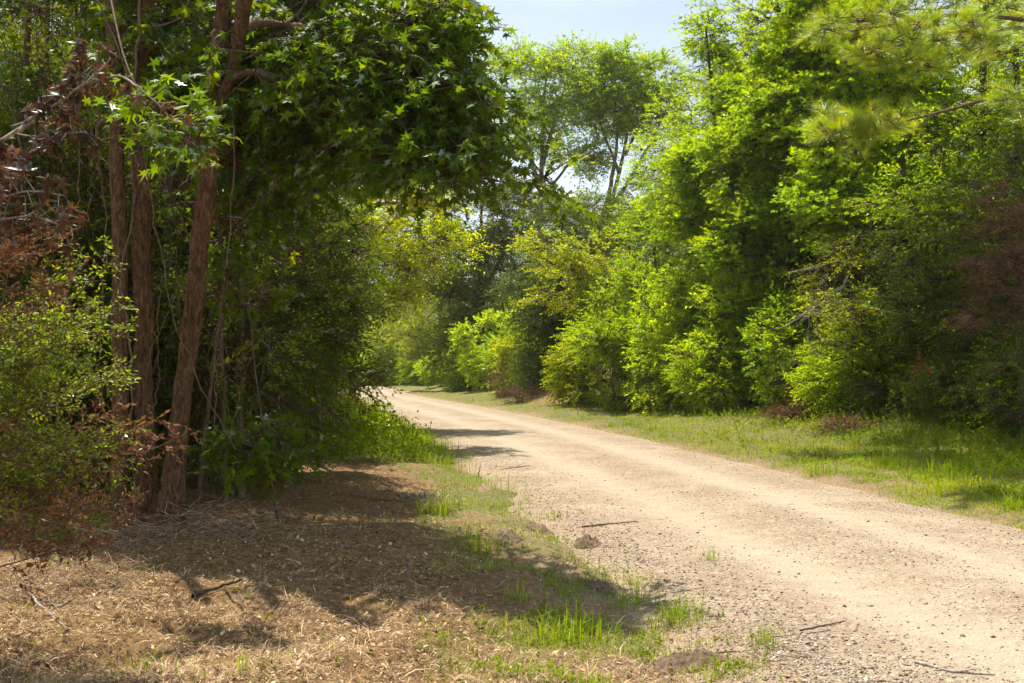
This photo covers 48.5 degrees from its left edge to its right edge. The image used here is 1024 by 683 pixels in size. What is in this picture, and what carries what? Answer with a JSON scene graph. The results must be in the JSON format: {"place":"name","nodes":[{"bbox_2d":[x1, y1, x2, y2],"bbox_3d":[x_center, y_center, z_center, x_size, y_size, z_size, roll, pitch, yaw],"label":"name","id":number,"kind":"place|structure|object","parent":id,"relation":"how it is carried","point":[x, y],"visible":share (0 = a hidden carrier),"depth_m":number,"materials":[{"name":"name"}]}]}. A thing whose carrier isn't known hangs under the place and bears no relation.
{"place":"outdoors","nodes":[
{"label":"outdoors","id":0,"kind":"place"},
{"bbox_2d":[0,370,1023,682],"bbox_3d":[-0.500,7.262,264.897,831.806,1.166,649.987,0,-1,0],"label":"ground","id":1,"kind":"structure","parent":0,"point":[308,496],"depth_m":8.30,"materials":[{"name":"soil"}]},
{"bbox_2d":[0,0,108,140],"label":"forest tree","id":2,"kind":"object","parent":1,"relation":"on","point":[38,2],"visible":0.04,"depth_m":21.74,"materials":[{"name":"green plant"}]},
{"bbox_2d":[0,235,147,535],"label":"privet bush","id":3,"kind":"object","parent":1,"relation":"on","point":[21,361],"visible":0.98,"depth_m":5.64,"materials":[{"name":"green plant"}]},
{"bbox_2d":[0,0,157,485],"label":"young tree","id":4,"kind":"object","parent":1,"relation":"on","point":[82,9],"visible":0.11,"depth_m":12.85,"materials":[{"name":"green plant"}]},
{"bbox_2d":[2,0,162,461],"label":"young tree","id":5,"kind":"object","parent":1,"relation":"on","point":[26,57],"visible":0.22,"depth_m":13.19,"materials":[{"name":"green plant"}]},
{"bbox_2d":[0,104,165,509],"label":"understory shrub","id":6,"kind":"object","parent":1,"relation":"on","point":[65,160],"visible":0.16,"depth_m":11.15,"materials":[{"name":"green plant"}]},
{"bbox_2d":[0,0,169,505],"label":"young tree","id":7,"kind":"object","parent":1,"relation":"on","point":[18,10],"visible":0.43,"depth_m":11.95,"materials":[{"name":"brown plant"}]},
{"bbox_2d":[0,4,191,470],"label":"tall shrub","id":8,"kind":"object","parent":1,"relation":"on","point":[104,135],"depth_m":14.62,"materials":[{"name":"green plant"}]},
{"bbox_2d":[0,226,197,590],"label":"withered bush","id":9,"kind":"object","parent":1,"relation":"on","point":[11,261],"visible":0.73,"depth_m":5.70,"materials":[{"name":"brown plant"}]},
{"bbox_2d":[0,37,198,261],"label":"dead bough","id":10,"kind":"object","parent":1,"relation":"on","point":[21,165],"visible":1,"depth_m":5.44,"materials":[{"name":"brown wood"}]},
{"bbox_2d":[0,93,230,508],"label":"understory shrub","id":11,"kind":"object","parent":1,"relation":"on","point":[100,233],"visible":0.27,"depth_m":11.54,"materials":[{"name":"green plant"}]},
{"bbox_2d":[0,0,250,524],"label":"woodland tree","id":12,"kind":"object","parent":1,"relation":"on","point":[118,200],"visible":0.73,"depth_m":10.01,"materials":[{"name":"brown plant"}]},
{"bbox_2d":[82,0,242,185],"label":"branch","id":13,"kind":"object","parent":12,"relation":"attached to","point":[195,101],"visible":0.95,"depth_m":7.81,"materials":[{"name":"green plant"}]},
{"bbox_2d":[0,16,250,466],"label":"tall shrub","id":14,"kind":"object","parent":1,"relation":"on","point":[90,74],"visible":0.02,"depth_m":14.74,"materials":[{"name":"green plant"}]},
{"bbox_2d":[13,224,269,498],"bbox_3d":[-4.282,0.328,12.681,3.247,3.328,3.152,0,-1,0],"label":"understory shrub","id":15,"kind":"object","parent":1,"relation":"on","point":[167,415],"visible":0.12,"depth_m":12.35,"materials":[{"name":"green plant"}]},
{"bbox_2d":[0,0,308,430],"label":"thicket stems","id":16,"kind":"object","parent":1,"relation":"on","point":[171,218],"visible":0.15,"depth_m":11.33,"materials":[{"name":"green plant"}]},
{"bbox_2d":[59,0,256,476],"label":"young tree","id":17,"kind":"object","parent":1,"relation":"on","point":[166,232],"visible":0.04,"depth_m":14.00,"materials":[{"name":"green plant"}]},
{"bbox_2d":[0,494,326,611],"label":"brushwood","id":18,"kind":"object","parent":1,"relation":"on","point":[165,530],"visible":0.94,"depth_m":8.92,"materials":[{"name":"brown wood"}]},
{"bbox_2d":[11,0,321,467],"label":"tall shrub","id":19,"kind":"object","parent":1,"relation":"on","point":[162,223],"visible":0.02,"depth_m":14.50,"materials":[{"name":"green plant"}]},
{"bbox_2d":[0,0,374,525],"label":"woodland tree","id":20,"kind":"object","parent":1,"relation":"on","point":[142,292],"visible":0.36,"depth_m":10.21,"materials":[{"name":"green plant"}]},
{"bbox_2d":[120,0,141,531],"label":"vine","id":21,"kind":"object","parent":20,"relation":"hanging from","point":[130,156],"visible":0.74,"depth_m":9.68,"materials":[{"name":"brown plant"}]},
{"bbox_2d":[39,209,348,499],"bbox_3d":[-3.529,0.077,12.611,3.529,3.492,2.908,0,-1,0],"label":"understory shrub","id":22,"kind":"object","parent":1,"relation":"on","point":[275,341],"visible":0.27,"depth_m":12.50,"materials":[{"name":"green plant"}]},
{"bbox_2d":[99,0,354,505],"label":"young tree","id":23,"kind":"object","parent":1,"relation":"on","point":[227,359],"visible":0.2,"depth_m":11.23,"materials":[{"name":"green plant"}]},
{"bbox_2d":[220,8,274,497],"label":"young tree","id":24,"kind":"object","parent":1,"relation":"on","point":[241,427],"visible":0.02,"depth_m":12.45,"materials":[{"name":"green plant"}]},
{"bbox_2d":[125,124,378,461],"bbox_3d":[-4.177,-1.268,16.641,4.314,6.175,3.176,0,-1,-10],"label":"understory shrub","id":25,"kind":"object","parent":1,"relation":"on","point":[330,210],"visible":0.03,"depth_m":16.27,"materials":[{"name":"green plant"}]},
{"bbox_2d":[187,236,342,526],"bbox_3d":[-2.296,0.393,10.631,1.454,2.680,1.805,0,-1,0],"label":"sweetgum sapling","id":26,"kind":"object","parent":1,"relation":"on","point":[261,455],"visible":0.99,"depth_m":10.37,"materials":[{"name":"green plant"}]},
{"bbox_2d":[182,144,362,499],"bbox_3d":[-2.360,-1.800,11.858,1.906,6.957,3.023,0,-1,21],"label":"young tree","id":27,"kind":"object","parent":1,"relation":"on","point":[221,355],"visible":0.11,"depth_m":11.96,"materials":[{"name":"green plant"}]},
{"bbox_2d":[176,177,383,471],"bbox_3d":[-3.444,-0.727,15.830,3.321,5.363,3.318,0,-1,0],"label":"understory shrub","id":28,"kind":"object","parent":1,"relation":"on","point":[322,384],"visible":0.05,"depth_m":15.68,"materials":[{"name":"green plant"}]},
{"bbox_2d":[234,584,327,616],"bbox_3d":[-1.518,1.693,7.436,0.588,0.149,0.314,0,-1,15],"label":"tyre print","id":29,"kind":"object","parent":1,"relation":"on","point":[273,609],"visible":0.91,"depth_m":7.43},
{"bbox_2d":[153,143,420,484],"bbox_3d":[-2.821,-0.494,13.560,3.599,4.881,2.847,0,-1,-14],"label":"understory shrub","id":30,"kind":"object","parent":1,"relation":"on","point":[352,324],"visible":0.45,"depth_m":13.65,"materials":[{"name":"green plant"}]},
{"bbox_2d":[171,202,411,428],"bbox_3d":[-4.532,-0.415,20.679,4.442,5.688,5.786,1,-2,-44],"label":"forest shrub","id":31,"kind":"object","parent":1,"relation":"on","point":[373,265],"visible":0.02,"depth_m":20.12,"materials":[{"name":"green plant"}]},
{"bbox_2d":[47,0,598,528],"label":"sweetgum tree","id":32,"kind":"object","parent":1,"relation":"on","point":[409,96],"visible":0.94,"depth_m":9.31,"materials":[{"name":"green plant"}]},
{"bbox_2d":[97,0,235,449],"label":"vine","id":33,"kind":"object","parent":32,"relation":"hanging from","point":[154,227],"visible":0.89,"depth_m":9.27,"materials":[{"name":"brown plant"}]},
{"bbox_2d":[213,92,234,429],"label":"vine","id":34,"kind":"object","parent":32,"relation":"hanging from","point":[227,259],"visible":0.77,"depth_m":9.63,"materials":[{"name":"brown plant"}]},
{"bbox_2d":[322,389,404,436],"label":"roadside shrub","id":35,"kind":"object","parent":1,"relation":"on","point":[372,415],"visible":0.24,"depth_m":24.27,"materials":[{"name":"green plant"}]},
{"bbox_2d":[272,2,462,404],"bbox_3d":[-3.420,-4.168,24.006,5.002,12.428,4.891,0,-1,0],"label":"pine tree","id":36,"kind":"object","parent":1,"relation":"on","point":[386,198],"visible":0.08,"depth_m":24.11,"materials":[{"name":"green plant"}]},
{"bbox_2d":[359,313,424,385],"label":"distant tree","id":37,"kind":"object","parent":1,"relation":"on","point":[386,347],"visible":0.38,"depth_m":98.99,"materials":[{"name":"green plant"}]},
{"bbox_2d":[318,183,500,414],"bbox_3d":[-3.842,-1.717,30.082,4.952,8.062,6.666,1,-2,-44],"label":"overhanging tree","id":38,"kind":"object","parent":1,"relation":"on","point":[448,236],"visible":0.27,"depth_m":29.30,"materials":[{"name":"green plant"}]},
{"bbox_2d":[394,345,443,385],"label":"verge bush","id":39,"kind":"object","parent":1,"relation":"on","point":[414,379],"visible":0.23,"depth_m":93.26,"materials":[{"name":"green plant"}]},
{"bbox_2d":[393,289,471,372],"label":"distant tree","id":40,"kind":"object","parent":1,"relation":"on","point":[422,321],"visible":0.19,"depth_m":94.49,"materials":[{"name":"green plant"}]},
{"bbox_2d":[409,350,460,387],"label":"verge bush","id":41,"kind":"object","parent":1,"relation":"on","point":[427,374],"visible":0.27,"depth_m":83.31,"materials":[{"name":"green plant"}]},
{"bbox_2d":[413,486,485,517],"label":"grass tuft","id":42,"kind":"object","parent":1,"relation":"on","point":[430,507],"visible":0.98,"depth_m":12.40,"materials":[{"name":"green plant"}]},
{"bbox_2d":[441,330,502,390],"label":"verge bush","id":43,"kind":"object","parent":1,"relation":"on","point":[454,354],"visible":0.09,"depth_m":69.53,"materials":[{"name":"green plant"}]},
{"bbox_2d":[383,173,566,380],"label":"broad tree","id":44,"kind":"object","parent":1,"relation":"on","point":[456,289],"visible":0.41,"depth_m":73.38,"materials":[{"name":"green plant"}]},
{"bbox_2d":[445,296,525,389],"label":"verge bush","id":45,"kind":"object","parent":1,"relation":"on","point":[474,355],"visible":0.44,"depth_m":65.54,"materials":[{"name":"green plant"}]},
{"bbox_2d":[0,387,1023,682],"bbox_3d":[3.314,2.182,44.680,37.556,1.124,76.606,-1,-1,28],"label":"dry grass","id":46,"kind":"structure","parent":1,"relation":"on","point":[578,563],"depth_m":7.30,"materials":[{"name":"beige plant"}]},
{"bbox_2d":[0,380,1023,682],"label":"grass","id":47,"kind":"structure","parent":1,"relation":"on","point":[857,461],"depth_m":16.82,"materials":[{"name":"green plant"}]},
{"bbox_2d":[478,310,551,393],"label":"verge bush","id":48,"kind":"object","parent":1,"relation":"on","point":[493,340],"visible":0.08,"depth_m":59.40,"materials":[{"name":"green plant"}]},
{"bbox_2d":[493,382,542,403],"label":"brush heap","id":49,"kind":"object","parent":1,"relation":"on","point":[514,395],"visible":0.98,"depth_m":47.37,"materials":[{"name":"brown plant"}]},
{"bbox_2d":[486,330,551,392],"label":"verge bush","id":50,"kind":"object","parent":1,"relation":"on","point":[500,361],"visible":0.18,"depth_m":57.31,"materials":[{"name":"green plant"}]},
{"bbox_2d":[483,28,622,291],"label":"tall tree","id":51,"kind":"object","parent":1,"relation":"on","point":[559,104],"visible":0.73,"depth_m":71.08,"materials":[{"name":"green plant"}]},
{"bbox_2d":[478,198,628,396],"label":"cedar tree","id":52,"kind":"object","parent":1,"relation":"on","point":[544,323],"visible":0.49,"depth_m":50.33,"materials":[{"name":"green plant"}]},
{"bbox_2d":[511,593,631,654],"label":"grass tuft","id":53,"kind":"object","parent":1,"relation":"on","point":[554,633],"visible":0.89,"depth_m":6.86,"materials":[{"name":"green plant"}]},
{"bbox_2d":[546,347,601,405],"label":"bush","id":54,"kind":"object","parent":1,"relation":"on","point":[576,381],"visible":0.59,"depth_m":40.08,"materials":[{"name":"green plant"}]},
{"bbox_2d":[540,322,611,404],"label":"sunlit shrub","id":55,"kind":"object","parent":1,"relation":"on","point":[559,376],"visible":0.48,"depth_m":40.56,"materials":[{"name":"green plant"}]},
{"bbox_2d":[505,221,652,389],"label":"yellowing tree","id":56,"kind":"object","parent":1,"relation":"on","point":[571,254],"visible":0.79,"depth_m":42.89,"materials":[{"name":"green plant"}]},
{"bbox_2d":[537,181,639,362],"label":"gap tree","id":57,"kind":"object","parent":1,"relation":"on","point":[617,199],"visible":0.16,"depth_m":57.25,"materials":[{"name":"green plant"}]},
{"bbox_2d":[549,296,666,412],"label":"sunlit shrub","id":58,"kind":"object","parent":1,"relation":"on","point":[576,336],"visible":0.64,"depth_m":38.40,"materials":[{"name":"green plant"}]},
{"bbox_2d":[580,193,677,382],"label":"gap tree","id":59,"kind":"object","parent":1,"relation":"on","point":[606,221],"visible":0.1,"depth_m":51.83,"materials":[{"name":"green plant"}]},
{"bbox_2d":[561,30,709,278],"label":"tall tree","id":60,"kind":"object","parent":1,"relation":"on","point":[624,119],"visible":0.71,"depth_m":69.20,"materials":[{"name":"green plant"}]},
{"bbox_2d":[576,244,702,407],"bbox_3d":[4.457,-0.407,38.972,4.677,6.014,3.960,0,-1,0],"label":"sunlit shrub","id":61,"kind":"object","parent":1,"relation":"on","point":[637,277],"visible":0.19,"depth_m":38.80,"materials":[{"name":"green plant"}]},
{"bbox_2d":[601,124,692,255],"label":"forest tree","id":62,"kind":"object","parent":1,"relation":"on","point":[629,194],"visible":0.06,"depth_m":61.36,"materials":[{"name":"green plant"}]},
{"bbox_2d":[608,189,696,342],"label":"gap tree","id":63,"kind":"object","parent":1,"relation":"on","point":[630,219],"visible":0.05,"depth_m":47.94,"materials":[{"name":"green plant"}]},
{"bbox_2d":[604,75,742,306],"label":"forest tree","id":64,"kind":"object","parent":1,"relation":"on","point":[653,135],"visible":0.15,"depth_m":47.00,"materials":[{"name":"green plant"}]},
{"bbox_2d":[616,273,744,414],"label":"sunlit shrub","id":65,"kind":"object","parent":1,"relation":"on","point":[642,351],"visible":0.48,"depth_m":35.47,"materials":[{"name":"green plant"}]},
{"bbox_2d":[638,258,773,403],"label":"sunlit shrub","id":66,"kind":"object","parent":1,"relation":"on","point":[696,272],"visible":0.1,"depth_m":35.88,"materials":[{"name":"green plant"}]},
{"bbox_2d":[629,2,795,325],"bbox_3d":[6.675,-4.644,36.334,5.762,13.008,4.550,1,-2,-31],"label":"maple tree","id":67,"kind":"object","parent":1,"relation":"on","point":[689,218],"visible":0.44,"depth_m":35.91,"materials":[{"name":"green plant"}]},
{"bbox_2d":[659,319,772,413],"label":"sunlit shrub","id":68,"kind":"object","parent":1,"relation":"on","point":[698,385],"visible":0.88,"depth_m":32.66,"materials":[{"name":"green plant"}]},
{"bbox_2d":[654,42,813,283],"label":"forest tree","id":69,"kind":"object","parent":1,"relation":"on","point":[682,129],"visible":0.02,"depth_m":43.42,"materials":[{"name":"green plant"}]},
{"bbox_2d":[639,0,833,373],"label":"forest tree","id":70,"kind":"object","parent":1,"relation":"on","point":[679,244],"visible":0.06,"depth_m":40.52,"materials":[{"name":"green plant"}]},
{"bbox_2d":[667,266,835,407],"bbox_3d":[7.031,-0.122,33.553,4.870,4.533,3.821,0,-1,0],"label":"sunlit shrub","id":71,"kind":"object","parent":1,"relation":"on","point":[727,297],"visible":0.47,"depth_m":33.13,"materials":[{"name":"green plant"}]},
{"bbox_2d":[624,0,895,329],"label":"forest tree","id":72,"kind":"object","parent":1,"relation":"on","point":[743,6],"visible":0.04,"depth_m":38.62,"materials":[{"name":"green plant"}]},
{"bbox_2d":[735,280,828,413],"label":"sunlit shrub","id":73,"kind":"object","parent":1,"relation":"on","point":[785,338],"visible":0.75,"depth_m":30.30,"materials":[{"name":"green plant"}]},
{"bbox_2d":[686,0,886,398],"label":"maple tree","id":74,"kind":"object","parent":1,"relation":"on","point":[747,121],"visible":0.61,"depth_m":32.94,"materials":[{"name":"green plant"}]},
{"bbox_2d":[752,396,831,425],"bbox_3d":[6.797,1.808,27.618,1.859,1.118,1.822,0,-1,0],"label":"brush heap","id":75,"kind":"object","parent":1,"relation":"on","point":[791,412],"visible":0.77,"depth_m":27.43,"materials":[{"name":"brown plant"}]},
{"bbox_2d":[769,343,840,411],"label":"thicket bush","id":76,"kind":"object","parent":1,"relation":"on","point":[793,362],"visible":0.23,"depth_m":28.99,"materials":[{"name":"green plant"}]},
{"bbox_2d":[722,0,914,401],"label":"forest tree","id":77,"kind":"object","parent":1,"relation":"on","point":[775,238],"visible":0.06,"depth_m":34.68,"materials":[{"name":"green plant"}]},
{"bbox_2d":[778,316,898,417],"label":"sunlit shrub","id":78,"kind":"object","parent":1,"relation":"on","point":[808,381],"visible":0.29,"depth_m":27.18,"materials":[{"name":"green plant"}]},
{"bbox_2d":[793,229,891,416],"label":"yellow leaf tree","id":79,"kind":"object","parent":1,"relation":"on","point":[846,320],"visible":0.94,"depth_m":25.86,"materials":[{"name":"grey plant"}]},
{"bbox_2d":[777,259,849,355],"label":"dead branch","id":80,"kind":"object","parent":79,"relation":"hanging from","point":[838,289],"visible":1,"depth_m":25.65,"materials":[{"name":"brown wood"}]},
{"bbox_2d":[799,407,897,437],"bbox_3d":[7.179,1.756,23.889,2.004,0.804,1.691,0,-1,0],"label":"brush heap","id":81,"kind":"object","parent":1,"relation":"on","point":[856,426],"visible":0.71,"depth_m":23.88,"materials":[{"name":"brown plant"}]},
{"bbox_2d":[782,190,953,399],"bbox_3d":[9.630,-1.027,28.291,5.849,5.638,4.081,0,-1,0],"label":"elm tree","id":82,"kind":"object","parent":1,"relation":"on","point":[862,269],"visible":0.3,"depth_m":28.52,"materials":[{"name":"green plant"}]},
{"bbox_2d":[764,0,976,331],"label":"maple tree","id":83,"kind":"object","parent":1,"relation":"on","point":[839,181],"visible":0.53,"depth_m":29.69,"materials":[{"name":"green plant"}]},
{"bbox_2d":[812,328,930,415],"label":"sunlit shrub","id":84,"kind":"object","parent":1,"relation":"on","point":[835,371],"visible":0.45,"depth_m":26.22,"materials":[{"name":"green plant"}]},
{"bbox_2d":[797,220,970,416],"bbox_3d":[8.885,-0.391,26.620,4.463,5.159,4.109,0,-1,0],"label":"elm tree","id":85,"kind":"object","parent":1,"relation":"on","point":[827,343],"visible":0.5,"depth_m":25.98,"materials":[{"name":"green plant"}]},
{"bbox_2d":[751,0,1023,349],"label":"forest tree","id":86,"kind":"object","parent":1,"relation":"on","point":[860,81],"visible":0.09,"depth_m":33.34,"materials":[{"name":"green plant"}]},
{"bbox_2d":[790,0,1023,164],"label":"pine tree","id":87,"kind":"object","parent":1,"relation":"on","point":[855,125],"visible":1,"depth_m":14.98,"materials":[{"name":"green plant"}]},
{"bbox_2d":[819,149,1023,400],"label":"forest shrub","id":88,"kind":"object","parent":1,"relation":"on","point":[913,249],"visible":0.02,"depth_m":29.67,"materials":[{"name":"green plant"}]},
{"bbox_2d":[834,205,1014,425],"bbox_3d":[9.162,-0.347,24.858,3.997,5.004,4.036,1,-1,-28],"label":"elm tree","id":89,"kind":"object","parent":1,"relation":"on","point":[920,318],"visible":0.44,"depth_m":24.50,"materials":[{"name":"green plant"}]},
{"bbox_2d":[889,343,969,417],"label":"thicket bush","id":90,"kind":"object","parent":1,"relation":"on","point":[936,355],"visible":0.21,"depth_m":23.94,"materials":[{"name":"green plant"}]},
{"bbox_2d":[846,0,1023,342],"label":"broadleaf tree","id":91,"kind":"object","parent":1,"relation":"on","point":[886,198],"visible":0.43,"depth_m":26.69,"materials":[{"name":"green plant"}]},
{"bbox_2d":[893,345,1018,427],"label":"thicket bush","id":92,"kind":"object","parent":1,"relation":"on","point":[946,366],"visible":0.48,"depth_m":22.61,"materials":[{"name":"green plant"}]},
{"bbox_2d":[894,100,1023,376],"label":"forest shrub","id":93,"kind":"object","parent":1,"relation":"on","point":[975,184],"visible":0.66,"depth_m":22.57,"materials":[{"name":"green plant"}]},
{"bbox_2d":[902,220,1022,431],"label":"elm tree","id":94,"kind":"object","parent":1,"relation":"on","point":[958,364],"visible":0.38,"depth_m":22.53,"materials":[{"name":"green plant"}]},
{"bbox_2d":[907,12,1023,205],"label":"forest tree","id":95,"kind":"object","parent":1,"relation":"on","point":[966,112],"visible":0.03,"depth_m":36.07,"materials":[{"name":"green plant"}]},
{"bbox_2d":[912,0,1023,200],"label":"forest tree","id":96,"kind":"object","parent":1,"relation":"on","point":[1020,55],"visible":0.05,"depth_m":37.31,"materials":[{"name":"green plant"}]},
{"bbox_2d":[931,171,1023,436],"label":"dead cedar","id":97,"kind":"object","parent":1,"relation":"on","point":[1012,266],"visible":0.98,"depth_m":20.55,"materials":[{"name":"brown plant"}]},
{"bbox_2d":[934,333,1023,436],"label":"thicket bush","id":98,"kind":"object","parent":1,"relation":"on","point":[999,386],"visible":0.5,"depth_m":21.74,"materials":[{"name":"green plant"}]},
{"bbox_2d":[946,311,1023,447],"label":"thicket bush","id":99,"kind":"object","parent":1,"relation":"on","point":[1012,360],"visible":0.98,"depth_m":20.16,"materials":[{"name":"green plant"}]},
{"bbox_2d":[951,0,1023,231],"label":"forest tree","id":100,"kind":"object","parent":1,"relation":"on","point":[1004,75],"visible":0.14,"depth_m":32.60,"materials":[{"name":"green plant"}]},
{"bbox_2d":[0,0,1023,324],"label":"sky","id":101,"kind":"structure","parent":0,"point":[652,20],"materials":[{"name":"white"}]},
{"bbox_2d":[338,385,1023,682],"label":"road","id":102,"kind":"structure","parent":0,"point":[462,419],"depth_m":10.16,"materials":[{"name":"beige gravel"}]},
{"bbox_2d":[645,647,723,675],"bbox_3d":[0.967,1.785,6.359,0.520,0.138,0.400,0,-1,0],"label":"earth clod","id":103,"kind":"object","parent":102,"relation":"on","point":[696,653],"visible":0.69,"depth_m":6.30,"materials":[{"name":"brown soil"}]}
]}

